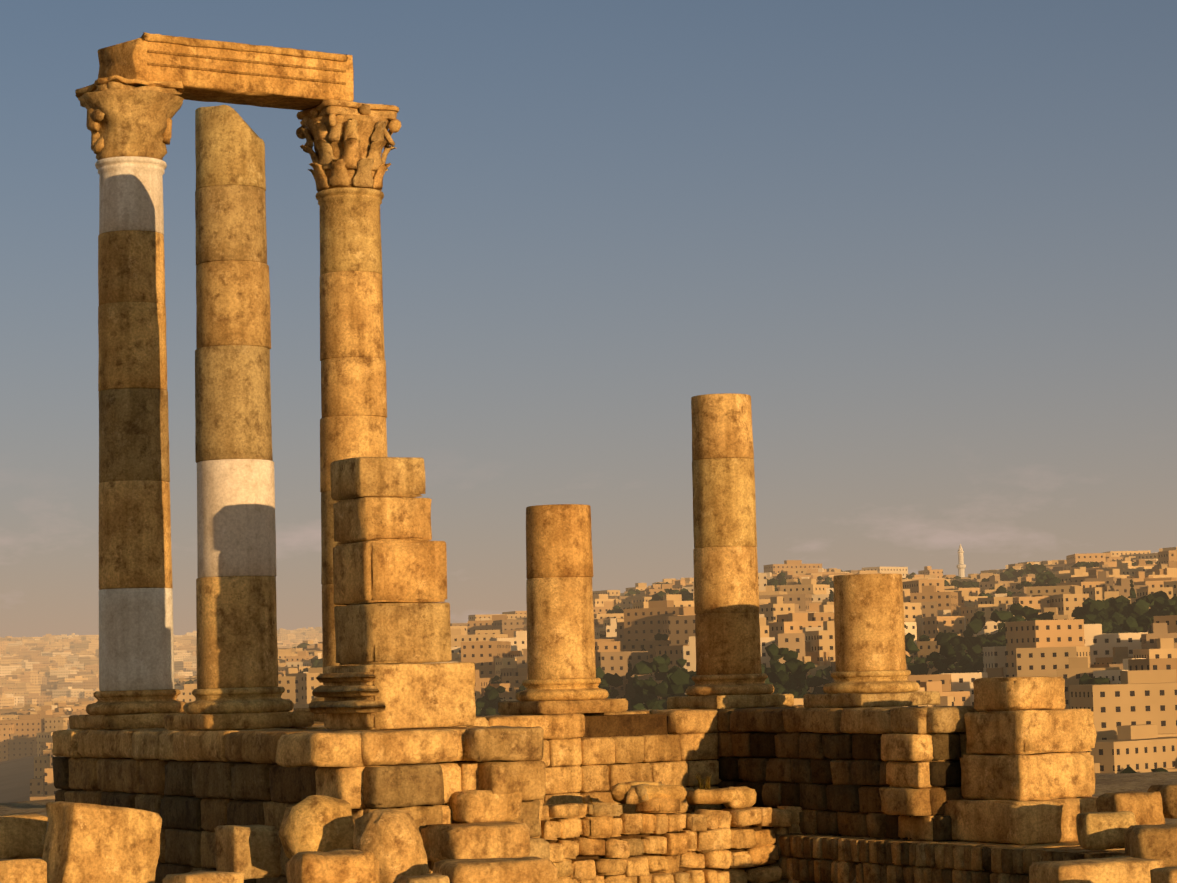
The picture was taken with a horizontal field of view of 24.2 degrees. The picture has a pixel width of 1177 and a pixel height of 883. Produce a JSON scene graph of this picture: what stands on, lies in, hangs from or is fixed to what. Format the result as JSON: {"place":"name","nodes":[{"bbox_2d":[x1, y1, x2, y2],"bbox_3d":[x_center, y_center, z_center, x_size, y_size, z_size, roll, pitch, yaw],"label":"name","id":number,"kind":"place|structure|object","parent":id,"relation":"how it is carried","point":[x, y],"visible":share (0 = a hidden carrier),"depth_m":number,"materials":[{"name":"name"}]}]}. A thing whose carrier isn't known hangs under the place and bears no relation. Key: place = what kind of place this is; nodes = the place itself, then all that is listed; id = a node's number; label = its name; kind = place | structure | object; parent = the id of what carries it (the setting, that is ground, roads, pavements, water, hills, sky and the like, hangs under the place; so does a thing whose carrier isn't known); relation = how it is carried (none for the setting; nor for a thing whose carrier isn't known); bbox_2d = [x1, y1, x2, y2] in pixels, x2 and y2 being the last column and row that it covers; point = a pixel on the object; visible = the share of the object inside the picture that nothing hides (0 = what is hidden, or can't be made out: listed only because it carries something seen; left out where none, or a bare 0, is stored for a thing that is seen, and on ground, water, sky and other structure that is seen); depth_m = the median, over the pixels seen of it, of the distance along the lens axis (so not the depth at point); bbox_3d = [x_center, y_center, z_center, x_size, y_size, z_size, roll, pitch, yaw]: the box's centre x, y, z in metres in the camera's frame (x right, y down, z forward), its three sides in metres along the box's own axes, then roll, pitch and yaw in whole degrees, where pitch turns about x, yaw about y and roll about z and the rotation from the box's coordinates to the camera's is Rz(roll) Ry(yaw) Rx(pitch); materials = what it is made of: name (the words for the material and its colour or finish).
{"place":"outdoors","nodes":[
{"label":"outdoors","id":0,"kind":"place"},
{"bbox_2d":[0,756,36,802],"bbox_3d":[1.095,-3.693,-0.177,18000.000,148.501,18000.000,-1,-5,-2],"label":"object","id":1,"kind":"structure","parent":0,"point":[16,775],"depth_m":1234.96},
{"bbox_2d":[0,547,1176,800],"bbox_3d":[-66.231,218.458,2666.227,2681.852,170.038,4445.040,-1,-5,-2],"label":"city buildings","id":2,"kind":"structure","parent":1,"relation":"on","point":[48,685],"depth_m":930.59,"materials":[{"name":"beige concrete"}]},
{"bbox_2d":[174,560,1176,772],"bbox_3d":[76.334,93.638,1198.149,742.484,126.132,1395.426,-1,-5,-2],"label":"city trees","id":3,"kind":"object","parent":1,"relation":"on","point":[1120,614],"depth_m":785.03,"materials":[{"name":"green plant"}]},
{"bbox_2d":[957,544,965,577],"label":"minaret","id":4,"kind":"object","parent":1,"relation":"on","point":[961,566],"visible":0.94,"depth_m":1880.49,"materials":[{"name":"stone"}]},
{"bbox_2d":[0,771,1176,882],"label":"hilltop ground","id":5,"kind":"structure","parent":0,"point":[1117,782],"depth_m":68.09,"materials":[{"name":"brown soil"}]},
{"bbox_2d":[0,32,1176,882],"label":"temple ruins","id":6,"kind":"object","parent":5,"relation":"on","point":[387,755],"depth_m":41.89,"materials":[{"name":"stone"}]},
{"bbox_2d":[95,156,276,690],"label":"column restoration patches","id":7,"kind":"object","parent":6,"relation":"on","point":[236,530],"visible":0.92,"depth_m":41.99,"materials":[{"name":"stone"}]},
{"bbox_2d":[583,775,712,803],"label":"dry weed tufts","id":8,"kind":"object","parent":6,"relation":"on","point":[707,785],"visible":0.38,"depth_m":44.27,"materials":[{"name":"brown plant"}]},
{"bbox_2d":[0,0,1176,637],"label":"sky","id":9,"kind":"structure","parent":0,"point":[931,245],"materials":[{"name":"blue"}]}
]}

